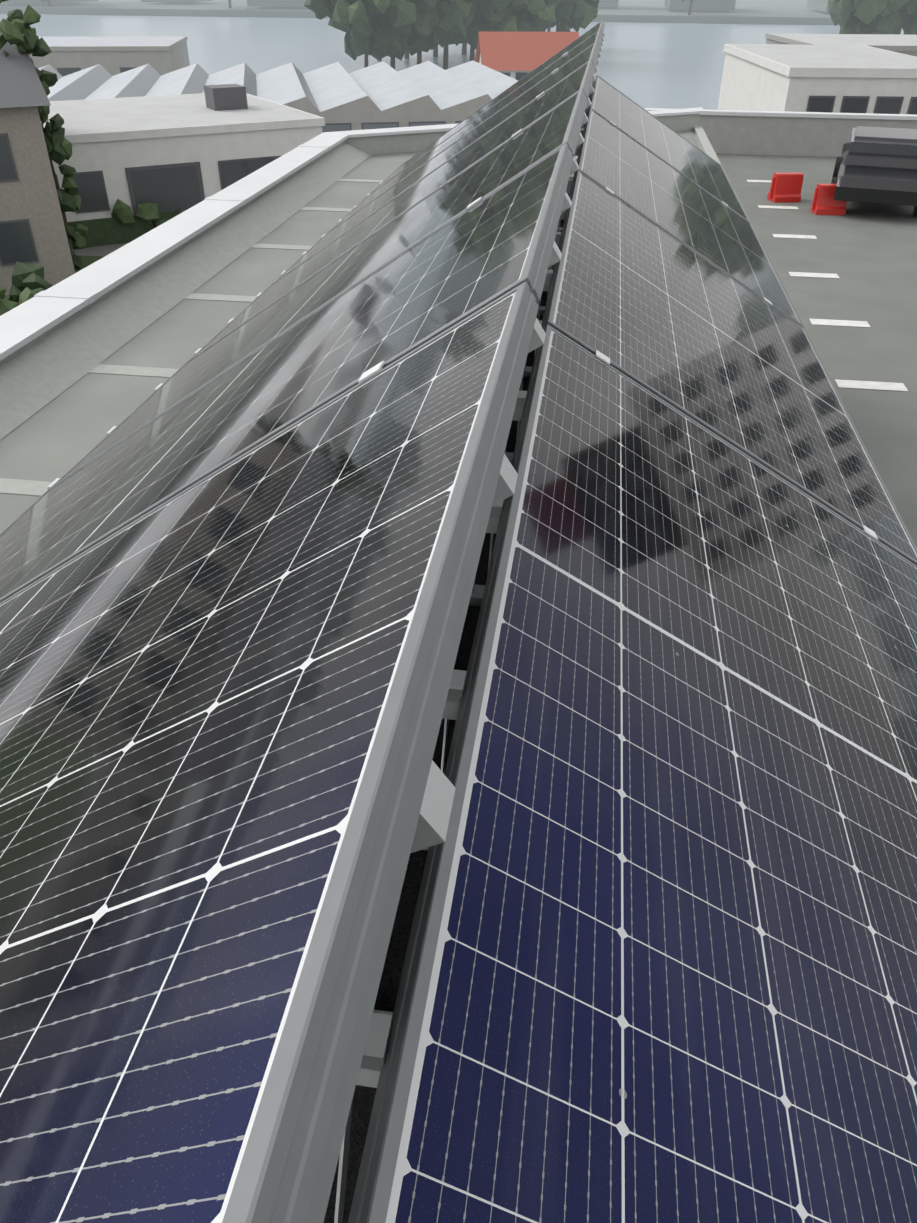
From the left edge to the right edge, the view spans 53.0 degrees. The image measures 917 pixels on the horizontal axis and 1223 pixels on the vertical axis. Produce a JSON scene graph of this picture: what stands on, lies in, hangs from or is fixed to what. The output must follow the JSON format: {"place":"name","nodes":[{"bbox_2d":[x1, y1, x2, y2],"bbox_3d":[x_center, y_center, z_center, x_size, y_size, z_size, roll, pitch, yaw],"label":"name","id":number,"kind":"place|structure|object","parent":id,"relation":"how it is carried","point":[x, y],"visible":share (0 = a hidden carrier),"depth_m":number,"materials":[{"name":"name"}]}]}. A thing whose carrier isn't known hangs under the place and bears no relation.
{"place":"outdoors","nodes":[
{"label":"outdoors","id":0,"kind":"place"},
{"bbox_2d":[73,243,127,256],"bbox_3d":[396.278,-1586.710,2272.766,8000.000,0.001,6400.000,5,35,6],"label":"ground","id":1,"kind":"structure","parent":0,"point":[105,250],"depth_m":44.05,"materials":[{"name":"grey concrete"}]},
{"bbox_2d":[74,255,103,272],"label":"lawn patches","id":2,"kind":"object","parent":1,"relation":"on","point":[88,260],"depth_m":42.50,"materials":[{"name":"green plant"}]},
{"bbox_2d":[0,261,51,315],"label":"hedge","id":3,"kind":"object","parent":2,"relation":"on","point":[29,281],"visible":0.42,"depth_m":32.63,"materials":[{"name":"green plant"}]},
{"bbox_2d":[0,31,74,294],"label":"building","id":4,"kind":"structure","parent":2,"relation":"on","point":[32,229],"depth_m":36.06,"materials":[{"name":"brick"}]},
{"bbox_2d":[0,0,83,268],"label":"climbing ivy","id":5,"kind":"object","parent":2,"relation":"on","point":[15,25],"visible":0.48,"depth_m":37.78,"materials":[{"name":"green plant"}]},
{"bbox_2d":[303,0,416,67],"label":"tree","id":6,"kind":"object","parent":2,"relation":"on","point":[353,22],"visible":0.81,"depth_m":106.47,"materials":[{"name":"green plant"}]},
{"bbox_2d":[361,0,422,68],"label":"tree","id":7,"kind":"object","parent":2,"relation":"on","point":[397,48],"visible":0.42,"depth_m":109.94,"materials":[{"name":"green plant"}]},
{"bbox_2d":[404,50,408,58],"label":"tree","id":8,"kind":"object","parent":2,"relation":"on","point":[406,55],"visible":0.02,"depth_m":131.98,"materials":[{"name":"plant"}]},
{"bbox_2d":[433,45,437,56],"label":"tree","id":9,"kind":"object","parent":2,"relation":"on","point":[435,51],"visible":0.02,"depth_m":134.94,"materials":[{"name":"plant"}]},
{"bbox_2d":[406,0,474,64],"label":"tree","id":10,"kind":"object","parent":2,"relation":"on","point":[418,44],"visible":0.15,"depth_m":113.40,"materials":[{"name":"green plant"}]},
{"bbox_2d":[411,0,472,69],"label":"tree","id":11,"kind":"object","parent":2,"relation":"on","point":[450,28],"visible":0.94,"depth_m":111.09,"materials":[{"name":"green plant"}]},
{"bbox_2d":[461,43,466,54],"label":"tree","id":12,"kind":"object","parent":2,"relation":"on","point":[464,48],"visible":0.04,"depth_m":138.08,"materials":[{"name":"plant"}]},
{"bbox_2d":[463,0,511,60],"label":"tree","id":13,"kind":"object","parent":2,"relation":"on","point":[489,23],"visible":0.42,"depth_m":115.69,"materials":[{"name":"green plant"}]},
{"bbox_2d":[475,0,544,31],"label":"tree","id":14,"kind":"object","parent":2,"relation":"on","point":[516,19],"visible":0.29,"depth_m":115.94,"materials":[{"name":"green plant"}]},
{"bbox_2d":[525,0,570,31],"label":"tree","id":15,"kind":"object","parent":2,"relation":"on","point":[545,15],"visible":0.4,"depth_m":117.36,"materials":[{"name":"green plant"}]},
{"bbox_2d":[546,0,598,31],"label":"tree","id":16,"kind":"object","parent":2,"relation":"on","point":[583,13],"visible":0.52,"depth_m":124.38,"materials":[{"name":"green plant"}]},
{"bbox_2d":[68,199,185,248],"bbox_3d":[-16.234,-19.653,45.805,7.769,2.551,3.693,-18,39,-24],"label":"hedge","id":17,"kind":"object","parent":1,"relation":"on","point":[123,224],"visible":0.42,"depth_m":44.54,"materials":[{"name":"green plant"}]},
{"bbox_2d":[43,93,324,221],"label":"white building","id":18,"kind":"structure","parent":1,"relation":"on","point":[112,139],"depth_m":45.46,"materials":[{"name":"grey"}]},
{"bbox_2d":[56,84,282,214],"bbox_3d":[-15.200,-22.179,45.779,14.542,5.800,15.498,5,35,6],"label":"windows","id":19,"kind":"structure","parent":18,"relation":"attached to","point":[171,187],"depth_m":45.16,"materials":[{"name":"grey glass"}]},
{"bbox_2d":[38,60,517,131],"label":"sawtooth factory","id":20,"kind":"structure","parent":1,"relation":"on","point":[337,96],"depth_m":63.32,"materials":[{"name":"grey"}]},
{"bbox_2d":[0,107,720,495],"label":"building parapet walls","id":21,"kind":"structure","parent":1,"relation":"on","point":[62,337],"depth_m":4.50,"materials":[{"name":"concrete"}]},
{"bbox_2d":[0,130,698,1222],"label":"roof membrane","id":22,"kind":"object","parent":21,"relation":"on","point":[66,430],"depth_m":3.44,"materials":[{"name":"rubber"}]},
{"bbox_2d":[47,33,604,1222],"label":"solar panel mounting frame","id":23,"kind":"object","parent":22,"relation":"on","point":[435,811],"visible":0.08,"depth_m":0.97,"materials":[{"name":"silver metal"}]},
{"bbox_2d":[0,282,538,1222],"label":"solar panel","id":24,"kind":"object","parent":23,"relation":"on","point":[224,690],"visible":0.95,"depth_m":0.53,"materials":[{"name":"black glass"}]},
{"bbox_2d":[0,143,573,602],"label":"solar panel","id":25,"kind":"object","parent":23,"relation":"on","point":[492,247],"visible":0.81,"depth_m":1.66,"materials":[{"name":"black glass"}]},
{"bbox_2d":[51,89,586,487],"bbox_3d":[-0.399,-0.978,2.778,1.461,0.980,1.046,5,35,6],"label":"solar panel","id":26,"kind":"object","parent":23,"relation":"on","point":[544,136],"visible":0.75,"depth_m":2.65,"materials":[{"name":"black glass"}]},
{"bbox_2d":[188,60,594,360],"bbox_3d":[-0.248,-1.585,3.640,1.461,0.980,1.046,5,35,6],"label":"solar panel","id":27,"kind":"object","parent":23,"relation":"on","point":[557,94],"visible":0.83,"depth_m":3.56,"materials":[{"name":"black glass"}]},
{"bbox_2d":[272,42,598,283],"bbox_3d":[-0.098,-2.193,4.503,1.461,0.980,1.046,5,35,6],"label":"solar panel","id":28,"kind":"object","parent":23,"relation":"on","point":[582,58],"visible":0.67,"depth_m":4.45,"materials":[{"name":"black glass"}]},
{"bbox_2d":[331,30,602,229],"bbox_3d":[0.053,-2.800,5.366,1.461,0.980,1.046,5,35,6],"label":"solar panel","id":29,"kind":"object","parent":23,"relation":"on","point":[500,105],"visible":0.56,"depth_m":5.33,"materials":[{"name":"black glass"}]},
{"bbox_2d":[371,20,604,192],"bbox_3d":[0.204,-3.408,6.229,1.461,0.980,1.046,5,35,6],"label":"solar panel","id":30,"kind":"object","parent":23,"relation":"on","point":[518,84],"visible":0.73,"depth_m":6.21,"materials":[{"name":"black glass"}]},
{"bbox_2d":[358,52,877,539],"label":"panel clamps","id":31,"kind":"object","parent":23,"relation":"attached to","point":[598,354],"visible":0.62,"depth_m":1.93,"materials":[{"name":"silver metal"}]},
{"bbox_2d":[348,324,916,1222],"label":"solar panel","id":32,"kind":"object","parent":23,"relation":"on","point":[660,962],"visible":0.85,"depth_m":0.92,"materials":[{"name":"blue glass"}]},
{"bbox_2d":[587,75,750,222],"bbox_3d":[1.241,-2.826,5.549,0.919,0.555,1.730,5,35,6],"label":"solar panel","id":33,"kind":"object","parent":23,"relation":"on","point":[658,137],"visible":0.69,"depth_m":5.42,"materials":[{"name":"black glass"}]},
{"bbox_2d":[573,108,803,326],"bbox_3d":[0.993,-1.828,4.133,0.919,0.555,1.730,5,35,6],"label":"solar panel","id":34,"kind":"object","parent":23,"relation":"on","point":[652,187],"visible":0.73,"depth_m":3.95,"materials":[{"name":"black glass"}]},
{"bbox_2d":[542,170,916,565],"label":"solar panel","id":35,"kind":"object","parent":23,"relation":"on","point":[648,304],"visible":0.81,"depth_m":2.44,"materials":[{"name":"black glass"}]},
{"bbox_2d":[645,108,916,546],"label":"flat roof","id":36,"kind":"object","parent":1,"relation":"on","point":[848,279],"visible":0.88,"depth_m":14.46,"materials":[{"name":"concrete"}]},
{"bbox_2d":[767,172,803,202],"bbox_3d":[6.513,-8.440,18.272,0.620,0.500,0.380,-3,35,-5],"label":"traffic barrier","id":37,"kind":"object","parent":36,"relation":"on","point":[785,187],"visible":1,"depth_m":18.18,"materials":[{"name":"red plastic"}]},
{"bbox_2d":[810,184,846,214],"bbox_3d":[7.028,-7.798,17.367,0.620,0.500,0.380,2,35,2],"label":"traffic barrier","id":38,"kind":"object","parent":36,"relation":"on","point":[824,203],"visible":0.77,"depth_m":17.30,"materials":[{"name":"red plastic"}]},
{"bbox_2d":[831,126,916,216],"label":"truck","id":39,"kind":"object","parent":36,"relation":"on","point":[875,164],"visible":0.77,"depth_m":17.06,"materials":[{"name":"black paint"}]},
{"bbox_2d":[828,0,838,25],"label":"tree","id":40,"kind":"object","parent":1,"relation":"on","point":[832,8],"visible":0.08,"depth_m":148.16,"materials":[{"name":"green plant"}]},
{"bbox_2d":[835,0,916,33],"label":"tree","id":41,"kind":"object","parent":1,"relation":"on","point":[904,26],"visible":0.04,"depth_m":121.52,"materials":[{"name":"green plant"}]},
{"bbox_2d":[836,0,916,33],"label":"tree","id":42,"kind":"object","parent":1,"relation":"on","point":[857,16],"visible":0.73,"depth_m":116.33,"materials":[{"name":"green plant"}]},
{"bbox_2d":[873,4,916,34],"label":"tree","id":43,"kind":"object","parent":1,"relation":"on","point":[911,29],"visible":0.31,"depth_m":117.40,"materials":[{"name":"green plant"}]},
{"bbox_2d":[28,36,189,75],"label":"warehouse","id":44,"kind":"structure","parent":0,"point":[116,55],"depth_m":86.21,"materials":[{"name":"grey concrete"}]},
{"bbox_2d":[0,0,838,24],"bbox_3d":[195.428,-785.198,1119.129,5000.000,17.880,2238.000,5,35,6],"label":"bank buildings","id":45,"kind":"structure","parent":0,"point":[796,12],"depth_m":232.80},
{"bbox_2d":[681,0,692,14],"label":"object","id":46,"kind":"object","parent":45,"relation":"on","point":[690,7],"visible":1,"depth_m":219.06,"materials":[{"name":"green plant"}]},
{"bbox_2d":[0,14,903,109],"bbox_3d":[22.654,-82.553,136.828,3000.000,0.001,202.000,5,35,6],"label":"river water","id":47,"kind":"structure","parent":0,"point":[664,65],"depth_m":153.75,"materials":[{"name":"grey liquid"}]},
{"bbox_2d":[475,31,578,80],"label":"red roof","id":48,"kind":"structure","parent":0,"point":[518,56],"depth_m":94.20,"materials":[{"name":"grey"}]},
{"bbox_2d":[717,44,916,114],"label":"white building","id":49,"kind":"structure","parent":0,"point":[821,78],"depth_m":40.83,"materials":[{"name":"grey"}]},
{"bbox_2d":[765,34,916,56],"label":"white building","id":50,"kind":"structure","parent":0,"point":[903,44],"depth_m":75.97,"materials":[{"name":"concrete"}]}
]}

